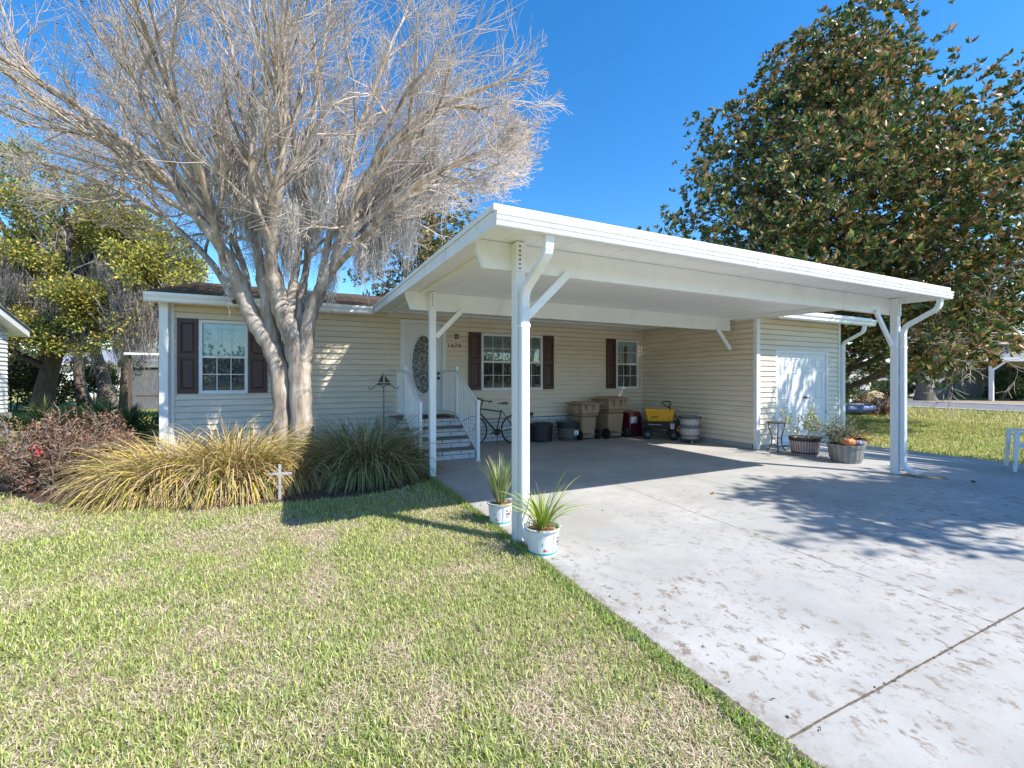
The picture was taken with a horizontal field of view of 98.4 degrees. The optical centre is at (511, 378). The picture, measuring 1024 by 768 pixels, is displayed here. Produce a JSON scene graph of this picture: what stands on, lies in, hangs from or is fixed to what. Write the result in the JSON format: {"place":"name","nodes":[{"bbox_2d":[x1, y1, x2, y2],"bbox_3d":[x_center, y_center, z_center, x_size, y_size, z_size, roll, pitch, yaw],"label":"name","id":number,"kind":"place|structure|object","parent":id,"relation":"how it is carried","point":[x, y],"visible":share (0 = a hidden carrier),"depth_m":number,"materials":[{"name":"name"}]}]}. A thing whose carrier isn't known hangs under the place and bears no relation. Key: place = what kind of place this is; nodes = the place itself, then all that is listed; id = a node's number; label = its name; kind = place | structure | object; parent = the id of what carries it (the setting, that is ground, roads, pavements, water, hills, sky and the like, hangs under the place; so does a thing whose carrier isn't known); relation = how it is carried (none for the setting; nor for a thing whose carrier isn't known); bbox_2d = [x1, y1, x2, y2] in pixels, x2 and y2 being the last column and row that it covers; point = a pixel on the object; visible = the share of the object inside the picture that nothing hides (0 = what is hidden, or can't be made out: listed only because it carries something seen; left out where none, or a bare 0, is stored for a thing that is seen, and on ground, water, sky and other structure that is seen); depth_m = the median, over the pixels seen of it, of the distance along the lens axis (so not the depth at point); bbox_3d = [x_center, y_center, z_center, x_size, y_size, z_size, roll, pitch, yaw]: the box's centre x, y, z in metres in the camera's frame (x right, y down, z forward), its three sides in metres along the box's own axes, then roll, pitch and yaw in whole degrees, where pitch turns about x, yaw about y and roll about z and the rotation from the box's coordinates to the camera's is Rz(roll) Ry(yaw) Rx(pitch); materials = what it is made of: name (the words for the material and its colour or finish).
{"place":"outdoors","nodes":[
{"label":"outdoors","id":0,"kind":"place"},
{"bbox_2d":[0,407,158,458],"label":"grass","id":1,"kind":"structure","parent":0,"point":[14,412],"depth_m":16.76,"materials":[{"name":"green plant"}]},
{"bbox_2d":[223,430,345,500],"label":"ornamental grass","id":2,"kind":"object","parent":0,"point":[300,482],"depth_m":6.16,"materials":[{"name":"green plant"}]},
{"bbox_2d":[142,282,643,452],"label":"manufactured house","id":3,"kind":"structure","parent":0,"point":[213,365],"depth_m":9.61,"materials":[{"name":"plastic"}]},
{"bbox_2d":[198,320,247,394],"bbox_3d":[-5.511,-0.401,8.455,0.810,1.402,0.122,0,0,-25],"label":"window","id":4,"kind":"structure","parent":3,"relation":"in","point":[225,357],"depth_m":8.48,"materials":[{"name":"clear glass"}]},
{"bbox_2d":[405,323,441,411],"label":"door","id":5,"kind":"structure","parent":3,"relation":"in","point":[416,343],"depth_m":10.10,"materials":[{"name":"paint"}]},
{"bbox_2d":[481,333,542,390],"bbox_3d":[0.003,-0.391,11.100,1.720,1.422,0.150,0,0,-25],"label":"window","id":6,"kind":"structure","parent":3,"relation":"in","point":[496,349],"depth_m":11.02,"materials":[{"name":"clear glass"}]},
{"bbox_2d":[616,340,638,388],"bbox_3d":[3.275,-0.391,12.660,0.830,1.422,0.150,0,0,-25],"label":"window","id":7,"kind":"structure","parent":3,"relation":"in","point":[632,346],"depth_m":12.73,"materials":[{"name":"clear glass"}]},
{"bbox_2d":[0,459,826,767],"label":"grass","id":8,"kind":"structure","parent":0,"point":[738,721],"depth_m":2.54,"materials":[{"name":"green plant"}]},
{"bbox_2d":[0,388,1023,462],"bbox_3d":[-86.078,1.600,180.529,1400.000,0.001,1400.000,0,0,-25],"label":"ground","id":9,"kind":"structure","parent":0,"point":[856,429],"depth_m":13.87,"materials":[{"name":"green plant"}]},
{"bbox_2d":[0,305,31,437],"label":"neighbour house","id":10,"kind":"structure","parent":9,"relation":"on","point":[11,325],"depth_m":11.98,"materials":[{"name":"plastic"}]},
{"bbox_2d":[6,343,35,403],"bbox_3d":[-31.628,-0.727,24.686,7.121,5.252,6.384,0,0,-25],"label":"shade shrub","id":11,"kind":"object","parent":9,"relation":"on","point":[8,386],"visible":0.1,"depth_m":26.52,"materials":[{"name":"green plant"}]},
{"bbox_2d":[6,352,74,411],"bbox_3d":[-24.309,0.060,21.070,5.472,3.892,4.536,0,0,-25],"label":"shade shrub","id":12,"kind":"object","parent":9,"relation":"on","point":[25,382],"visible":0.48,"depth_m":21.33,"materials":[{"name":"green plant"}]},
{"bbox_2d":[0,393,103,446],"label":"saw palmetto","id":13,"kind":"object","parent":9,"relation":"on","point":[29,418],"visible":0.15,"depth_m":8.87,"materials":[{"name":"green plant"}]},
{"bbox_2d":[0,226,118,409],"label":"live oak","id":14,"kind":"object","parent":9,"relation":"on","point":[80,385],"visible":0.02,"depth_m":22.81,"materials":[{"name":"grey plant"}]},
{"bbox_2d":[58,238,118,405],"bbox_3d":[-22.864,-3.676,26.346,9.208,10.978,5.934,0,0,-25],"label":"live oak","id":15,"kind":"object","parent":9,"relation":"on","point":[105,389],"depth_m":25.81,"materials":[{"name":"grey plant"}]},
{"bbox_2d":[19,397,158,446],"bbox_3d":[-8.043,0.952,8.641,2.223,1.290,1.962,0,0,-25],"label":"saw palmetto","id":16,"kind":"object","parent":9,"relation":"on","point":[131,415],"visible":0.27,"depth_m":8.78,"materials":[{"name":"green plant"}]},
{"bbox_2d":[63,354,119,401],"bbox_3d":[-28.678,0.171,30.036,3.414,3.963,2.962,0,0,-25],"label":"shade shrub","id":17,"kind":"object","parent":9,"relation":"on","point":[91,382],"visible":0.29,"depth_m":29.98,"materials":[{"name":"green plant"}]},
{"bbox_2d":[10,62,176,410],"bbox_3d":[-18.305,-6.596,21.432,8.081,16.286,7.485,0,0,-41],"label":"bald cypress","id":18,"kind":"object","parent":9,"relation":"on","point":[123,393],"visible":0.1,"depth_m":20.92,"materials":[{"name":"grey plant"}]},
{"bbox_2d":[0,136,212,418],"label":"live oak","id":19,"kind":"object","parent":9,"relation":"on","point":[77,295],"visible":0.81,"depth_m":16.89,"materials":[{"name":"green plant"}]},
{"bbox_2d":[0,230,217,391],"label":"spanish moss","id":20,"kind":"object","parent":19,"relation":"hanging from","point":[148,335],"visible":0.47,"depth_m":16.71,"materials":[{"name":"grey plant"}]},
{"bbox_2d":[60,349,153,396],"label":"mobile home","id":21,"kind":"object","parent":9,"relation":"on","point":[105,356],"visible":0.02,"depth_m":40.42,"materials":[{"name":"white"}]},
{"bbox_2d":[117,355,157,409],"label":"garden shed","id":22,"kind":"structure","parent":9,"relation":"on","point":[139,388],"depth_m":22.07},
{"bbox_2d":[124,352,158,414],"bbox_3d":[-13.838,0.215,18.218,2.500,2.750,3.200,0,0,-25],"label":"patio cover","id":23,"kind":"object","parent":9,"relation":"on","point":[129,354],"visible":0.29,"depth_m":16.40,"materials":[{"name":"white metal"}]},
{"bbox_2d":[0,455,430,510],"bbox_3d":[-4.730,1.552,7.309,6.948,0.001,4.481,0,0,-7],"label":"mulch bed","id":24,"kind":"object","parent":9,"relation":"on","point":[30,496],"visible":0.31,"depth_m":5.91,"materials":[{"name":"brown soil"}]},
{"bbox_2d":[0,401,146,498],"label":"azalea bush","id":25,"kind":"object","parent":24,"relation":"on","point":[34,454],"visible":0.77,"depth_m":6.14,"materials":[{"name":"red plant"}]},
{"bbox_2d":[59,420,161,469],"bbox_3d":[-6.654,1.158,7.314,1.242,1.041,1.673,0,0,0],"label":"azalea bush","id":26,"kind":"object","parent":24,"relation":"on","point":[124,427],"visible":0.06,"depth_m":7.38,"materials":[{"name":"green plant"}]},
{"bbox_2d":[27,423,267,518],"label":"ornamental grass","id":27,"kind":"object","parent":24,"relation":"on","point":[105,490],"depth_m":5.45,"materials":[{"name":"yellow plant"}]},
{"bbox_2d":[99,409,335,517],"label":"ornamental grass","id":28,"kind":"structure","parent":24,"relation":"on","point":[249,483],"depth_m":5.77,"materials":[{"name":"yellow plant"}]},
{"bbox_2d":[268,464,291,499],"bbox_3d":[-2.981,1.340,5.678,0.276,0.480,0.024,0,0,-25],"label":"garden cross","id":29,"kind":"object","parent":24,"relation":"on","point":[279,479],"visible":0.88,"depth_m":5.67,"materials":[{"name":"white wood"}]},
{"bbox_2d":[0,0,570,460],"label":"crape myrtle","id":30,"kind":"object","parent":24,"relation":"on","point":[280,330],"visible":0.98,"depth_m":6.68,"materials":[{"name":"grey plant"}]},
{"bbox_2d":[145,98,457,316],"bbox_3d":[-3.358,-2.609,7.323,4.890,3.735,1.224,0,0,-10],"label":"spanish moss","id":31,"kind":"object","parent":30,"relation":"hanging from","point":[374,252],"visible":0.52,"depth_m":7.23,"materials":[{"name":"grey plant"}]},
{"bbox_2d":[268,404,452,497],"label":"ornamental grass","id":32,"kind":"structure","parent":24,"relation":"on","point":[365,459],"depth_m":6.67,"materials":[{"name":"green plant"}]},
{"bbox_2d":[369,374,398,437],"bbox_3d":[-2.429,0.740,8.370,0.563,1.700,0.016,0,0,-25],"label":"shepherd hook","id":33,"kind":"object","parent":24,"relation":"on","point":[381,380],"visible":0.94,"depth_m":8.36,"materials":[{"name":"black metal"}]},
{"bbox_2d":[341,172,484,296],"bbox_3d":[-4.453,-4.610,22.386,9.986,12.702,10.278,0,0,-25],"label":"magnolia tree","id":34,"kind":"object","parent":9,"relation":"on","point":[433,247],"visible":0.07,"depth_m":20.89,"materials":[{"name":"green plant"}]},
{"bbox_2d":[7,345,845,391],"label":"woods","id":35,"kind":"object","parent":9,"relation":"on","point":[59,385],"depth_m":64.52,"materials":[{"name":"green plant"}]},
{"bbox_2d":[636,0,1023,390],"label":"magnolia tree","id":36,"kind":"object","parent":9,"relation":"on","point":[861,125],"visible":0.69,"depth_m":14.03,"materials":[{"name":"green plant"}]},
{"bbox_2d":[845,367,870,389],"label":"neighbour house","id":37,"kind":"structure","parent":9,"relation":"on","point":[864,385],"depth_m":36.25,"materials":[{"name":"white"}]},
{"bbox_2d":[845,361,879,412],"bbox_3d":[13.357,0.130,18.036,2.906,2.943,3.318,0,0,22],"label":"garden shrub","id":38,"kind":"object","parent":9,"relation":"on","point":[849,393],"visible":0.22,"depth_m":17.26,"materials":[{"name":"green plant"}]},
{"bbox_2d":[848,390,889,415],"bbox_3d":[16.102,1.150,19.636,2.044,1.365,2.224,0,0,-25],"label":"brush pile","id":39,"kind":"object","parent":9,"relation":"on","point":[885,410],"visible":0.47,"depth_m":19.27,"materials":[{"name":"brown plant"}]},
{"bbox_2d":[846,357,911,402],"bbox_3d":[18.577,0.125,26.096,6.000,2.930,6.080,0,0,-25],"label":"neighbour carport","id":40,"kind":"object","parent":9,"relation":"on","point":[888,360],"visible":0.02,"depth_m":22.71,"materials":[{"name":"white metal"}]},
{"bbox_2d":[871,380,915,395],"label":"garden shrub","id":41,"kind":"object","parent":9,"relation":"on","point":[884,384],"visible":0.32,"depth_m":37.00,"materials":[{"name":"green plant"}]},
{"bbox_2d":[845,350,978,395],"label":"neighbour house","id":42,"kind":"structure","parent":9,"relation":"on","point":[971,389],"depth_m":40.03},
{"bbox_2d":[865,274,1010,400],"bbox_3d":[30.053,-2.935,32.238,9.829,9.349,5.856,0,0,2],"label":"live oak","id":43,"kind":"object","parent":9,"relation":"on","point":[921,390],"visible":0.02,"depth_m":31.63,"materials":[{"name":"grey plant"}]},
{"bbox_2d":[879,258,1023,420],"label":"bare tree","id":44,"kind":"object","parent":9,"relation":"on","point":[991,336],"visible":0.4,"depth_m":12.19,"materials":[{"name":"plant"}]},
{"bbox_2d":[908,334,1001,397],"bbox_3d":[35.870,-1.187,35.939,5.682,5.710,5.079,0,0,45],"label":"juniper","id":45,"kind":"object","parent":9,"relation":"on","point":[985,367],"visible":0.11,"depth_m":35.29,"materials":[{"name":"green plant"}]},
{"bbox_2d":[889,400,1023,405],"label":"kerb","id":46,"kind":"structure","parent":9,"relation":"on","point":[972,403],"depth_m":27.33,"materials":[{"name":"concrete"}]},
{"bbox_2d":[889,397,1023,404],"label":"leaf strewn verge","id":47,"kind":"structure","parent":9,"relation":"on","point":[985,401],"depth_m":30.61,"materials":[{"name":"plant"}]},
{"bbox_2d":[909,406,1022,411],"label":"kerb","id":48,"kind":"structure","parent":9,"relation":"on","point":[965,409],"depth_m":22.39,"materials":[{"name":"concrete"}]},
{"bbox_2d":[933,358,1023,400],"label":"neighbour carport","id":49,"kind":"object","parent":9,"relation":"on","point":[991,384],"visible":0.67,"depth_m":31.38,"materials":[{"name":"white metal"}]},
{"bbox_2d":[941,295,1023,397],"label":"live oak","id":50,"kind":"object","parent":9,"relation":"on","point":[985,394],"visible":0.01,"depth_m":35.57,"materials":[{"name":"green plant"}]},
{"bbox_2d":[979,345,1023,399],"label":"neighbour house","id":51,"kind":"structure","parent":9,"relation":"on","point":[1006,364],"depth_m":34.51,"materials":[{"name":"white"}]},
{"bbox_2d":[994,365,1023,400],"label":"clipped hedge","id":52,"kind":"object","parent":9,"relation":"on","point":[1002,378],"visible":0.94,"depth_m":31.67,"materials":[{"name":"green plant"}]},
{"bbox_2d":[0,0,1023,354],"label":"sky","id":53,"kind":"structure","parent":0,"point":[629,73],"materials":[{"name":"blue"}]},
{"bbox_2d":[530,421,552,441],"bbox_3d":[0.722,1.302,10.869,0.612,0.475,0.492,0,0,-25],"label":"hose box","id":54,"kind":"object","parent":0,"point":[541,431],"visible":0.97,"depth_m":10.67,"materials":[{"name":"black plastic"}]},
{"bbox_2d":[645,408,674,421],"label":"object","id":55,"kind":"object","parent":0,"point":[657,414],"visible":1,"depth_m":11.19,"materials":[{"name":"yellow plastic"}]},
{"bbox_2d":[422,433,1023,767],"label":"driveway","id":56,"kind":"structure","parent":0,"point":[803,639],"depth_m":3.45,"materials":[{"name":"concrete"}]},
{"bbox_2d":[389,366,481,465],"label":"front steps","id":57,"kind":"structure","parent":56,"relation":"on","point":[457,441],"depth_m":8.81,"materials":[{"name":"white wood"}]},
{"bbox_2d":[422,415,449,417],"bbox_3d":[-1.724,0.807,9.425,0.700,0.015,0.500,0,0,-25],"label":"door mat","id":58,"kind":"object","parent":57,"relation":"on","point":[427,416],"depth_m":9.31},
{"bbox_2d":[461,397,511,445],"bbox_3d":[-0.398,0.988,10.318,1.726,1.142,0.436,0,0,-36],"label":"bicycle","id":59,"kind":"object","parent":56,"relation":"on","point":[497,431],"visible":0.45,"depth_m":10.32,"materials":[{"name":"metal"}]},
{"bbox_2d":[477,449,511,525],"bbox_3d":[-0.115,1.161,4.715,0.518,0.758,0.544,0,0,34],"label":"planted bucket","id":60,"kind":"object","parent":56,"relation":"on","point":[500,514],"visible":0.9,"depth_m":4.66,"materials":[{"name":"white plastic"}]},
{"bbox_2d":[491,474,596,557],"bbox_3d":[0.283,1.171,3.913,1.000,0.738,0.990,0,0,-29],"label":"planted bucket","id":61,"kind":"object","parent":56,"relation":"on","point":[542,529],"visible":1,"depth_m":3.84,"materials":[{"name":"white plastic"}]},
{"bbox_2d":[556,421,578,441],"bbox_3d":[1.382,1.306,10.995,0.568,0.468,0.568,0,0,-25],"label":"barrel planter","id":62,"kind":"object","parent":56,"relation":"on","point":[567,431],"visible":1,"depth_m":10.78,"materials":[{"name":"black plastic"}]},
{"bbox_2d":[566,401,601,440],"bbox_3d":[1.841,1.060,11.290,0.621,0.960,0.740,0,0,-27],"label":"wheeled bin","id":63,"kind":"object","parent":56,"relation":"on","point":[584,413],"visible":0.98,"depth_m":11.09,"materials":[{"name":"beige plastic"}]},
{"bbox_2d":[590,396,628,438],"bbox_3d":[2.573,1.001,11.615,0.690,1.078,0.831,0,0,-29],"label":"wheeled bin","id":64,"kind":"object","parent":56,"relation":"on","point":[609,419],"visible":0.93,"depth_m":11.39,"materials":[{"name":"beige plastic"}]},
{"bbox_2d":[461,455,795,495],"bbox_3d":[2.471,1.535,7.294,7.060,0.001,0.014,0,0,-25],"label":"driveway saw cut","id":65,"kind":"object","parent":56,"relation":"on","point":[628,475],"visible":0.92,"depth_m":7.03,"materials":[{"name":"grey concrete"}]},
{"bbox_2d":[622,410,642,436],"bbox_3d":[3.213,1.201,11.863,0.480,0.678,0.615,0,0,-31],"label":"wheeled cooler","id":66,"kind":"object","parent":56,"relation":"on","point":[632,422],"visible":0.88,"depth_m":11.72,"materials":[{"name":"red plastic"}]},
{"bbox_2d":[454,492,823,767],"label":"driveway edge dirt","id":67,"kind":"structure","parent":56,"relation":"on","point":[802,754],"depth_m":2.17,"materials":[{"name":"brown soil"}]},
{"bbox_2d":[641,401,679,439],"bbox_3d":[3.841,1.052,11.363,1.008,0.987,0.586,0,0,17],"label":"garden wagon","id":68,"kind":"object","parent":56,"relation":"on","point":[672,431],"visible":0.96,"depth_m":11.16,"materials":[{"name":"black plastic"}]},
{"bbox_2d":[373,203,953,544],"bbox_3d":[1.905,-0.002,8.183,7.757,3.084,6.848,0,0,-25],"label":"carport","id":69,"kind":"object","parent":56,"relation":"on","point":[521,268],"visible":0.97,"depth_m":5.58,"materials":[{"name":"white metal"}]},
{"bbox_2d":[677,437,702,443],"bbox_3d":[4.299,1.488,10.665,0.440,0.105,0.412,0,0,-35],"label":"plant dolly","id":70,"kind":"object","parent":56,"relation":"on","point":[691,440],"visible":0.82,"depth_m":10.57,"materials":[{"name":"black metal"}]},
{"bbox_2d":[679,424,700,438],"bbox_3d":[4.297,1.279,10.668,0.508,0.308,0.508,0,0,-25],"label":"barrel tub","id":71,"kind":"object","parent":70,"relation":"on","point":[689,432],"visible":0.91,"depth_m":10.48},
{"bbox_2d":[678,415,701,425],"bbox_3d":[4.297,1.051,10.668,0.518,0.288,0.518,0,0,-25],"label":"barrel tub","id":72,"kind":"object","parent":71,"relation":"on","point":[689,420],"visible":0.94,"depth_m":10.48,"materials":[{"name":"grey plastic"}]},
{"bbox_2d":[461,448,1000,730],"bbox_3d":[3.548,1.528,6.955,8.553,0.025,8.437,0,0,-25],"label":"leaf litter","id":73,"kind":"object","parent":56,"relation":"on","point":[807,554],"visible":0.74,"depth_m":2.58,"materials":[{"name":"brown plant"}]},
{"bbox_2d":[641,313,876,448],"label":"storage shed","id":74,"kind":"structure","parent":56,"relation":"on","point":[752,379],"depth_m":10.42,"materials":[{"name":"plastic"}]},
{"bbox_2d":[778,353,801,442],"bbox_3d":[6.357,0.442,10.132,0.914,2.040,0.040,0,0,-25],"label":"door","id":75,"kind":"structure","parent":74,"relation":"in","point":[789,364],"depth_m":10.12,"materials":[{"name":"paint"}]},
{"bbox_2d":[802,354,824,438],"bbox_3d":[7.203,0.442,10.500,0.914,2.040,0.104,0,0,-25],"label":"door","id":76,"kind":"structure","parent":74,"relation":"in","point":[813,365],"depth_m":10.53,"materials":[{"name":"paint"}]},
{"bbox_2d":[766,421,787,452],"bbox_3d":[5.604,1.226,9.344,0.400,0.623,0.405,0,0,-25],"label":"iron side table","id":77,"kind":"object","parent":56,"relation":"on","point":[777,423],"visible":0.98,"depth_m":9.34,"materials":[{"name":"brown metal"}]},
{"bbox_2d":[616,483,992,621],"bbox_3d":[2.280,1.536,4.632,0.060,0.001,4.005,0,0,-22],"label":"driveway crack","id":78,"kind":"object","parent":56,"relation":"on","point":[839,566],"visible":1,"depth_m":3.57,"materials":[{"name":"grey concrete"}]},
{"bbox_2d":[788,435,821,456],"bbox_3d":[5.901,1.356,8.907,0.568,0.368,0.568,0,0,-25],"label":"barrel planter","id":79,"kind":"object","parent":56,"relation":"on","point":[806,446],"visible":0.96,"depth_m":8.71,"materials":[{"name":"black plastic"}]},
{"bbox_2d":[771,400,831,437],"bbox_3d":[5.790,0.823,8.973,1.072,0.821,0.902,0,0,2],"label":"camellia bush","id":80,"kind":"object","parent":79,"relation":"on","point":[810,425],"visible":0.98,"depth_m":8.91,"materials":[{"name":"green plant"}]},
{"bbox_2d":[602,454,1023,560],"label":"driveway saw cut","id":81,"kind":"object","parent":56,"relation":"on","point":[828,511],"visible":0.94,"depth_m":5.04,"materials":[{"name":"grey concrete"}]},
{"bbox_2d":[826,442,866,463],"bbox_3d":[6.183,1.376,8.177,0.598,0.328,0.598,0,0,-25],"label":"barrel planter","id":82,"kind":"object","parent":56,"relation":"on","point":[846,454],"visible":0.87,"depth_m":7.97,"materials":[{"name":"plastic"}]},
{"bbox_2d":[808,411,858,444],"bbox_3d":[6.042,0.964,8.320,0.761,0.697,0.784,0,0,24],"label":"sedum plant","id":83,"kind":"object","parent":82,"relation":"in","point":[832,434],"visible":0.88,"depth_m":8.22,"materials":[{"name":"green plant"}]},
{"bbox_2d":[816,422,875,447],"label":"dried plant","id":84,"kind":"object","parent":82,"relation":"on","point":[858,436],"visible":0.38,"depth_m":8.20,"materials":[{"name":"plant"}]},
{"bbox_2d":[840,435,855,445],"bbox_3d":[6.108,1.137,8.031,0.240,0.215,0.232,0,0,-25],"label":"pumpkin","id":85,"kind":"object","parent":82,"relation":"on","point":[851,441],"visible":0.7,"depth_m":7.95,"materials":[{"name":"plant"}]},
{"bbox_2d":[855,439,865,445],"bbox_3d":[6.373,1.174,8.102,0.200,0.182,0.193,0,0,-25],"label":"pumpkin","id":86,"kind":"object","parent":82,"relation":"on","point":[858,443],"visible":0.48,"depth_m":8.03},
{"bbox_2d":[783,607,1023,741],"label":"driveway joint","id":87,"kind":"object","parent":56,"relation":"on","point":[869,693],"visible":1,"depth_m":2.24,"materials":[{"name":"grey concrete"}]},
{"bbox_2d":[902,473,947,479],"bbox_3d":[6.442,1.530,6.899,0.542,0.017,0.241,0,0,33],"label":"splash stone","id":88,"kind":"object","parent":56,"relation":"on","point":[927,477],"visible":1,"depth_m":6.86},
{"bbox_2d":[1004,428,1023,471],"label":"plastic chair","id":89,"kind":"object","parent":56,"relation":"on","point":[1016,443],"visible":1,"depth_m":7.32,"materials":[{"name":"white plastic"}]},
{"bbox_2d":[832,413,1023,463],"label":"grass","id":90,"kind":"structure","parent":0,"point":[921,424],"depth_m":12.29,"materials":[{"name":"green plant"}]},
{"bbox_2d":[845,403,882,412],"bbox_3d":[14.763,1.291,19.226,3.000,0.442,0.620,0,0,0],"label":"kayak","id":91,"kind":"object","parent":90,"relation":"on","point":[859,408],"visible":0.37,"depth_m":18.99,"materials":[{"name":"blue plastic"}]},
{"bbox_2d":[847,405,1023,424],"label":"grass","id":92,"kind":"structure","parent":0,"point":[960,414],"depth_m":18.84,"materials":[{"name":"green plant"}]},
{"bbox_2d":[845,372,883,404],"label":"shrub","id":93,"kind":"object","parent":92,"relation":"on","point":[874,391],"visible":0.1,"depth_m":24.56,"materials":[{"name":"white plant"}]},
{"bbox_2d":[866,401,1023,410],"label":"road","id":94,"kind":"structure","parent":0,"point":[988,406],"depth_m":25.74,"materials":[{"name":"grey asphalt"}]}
]}

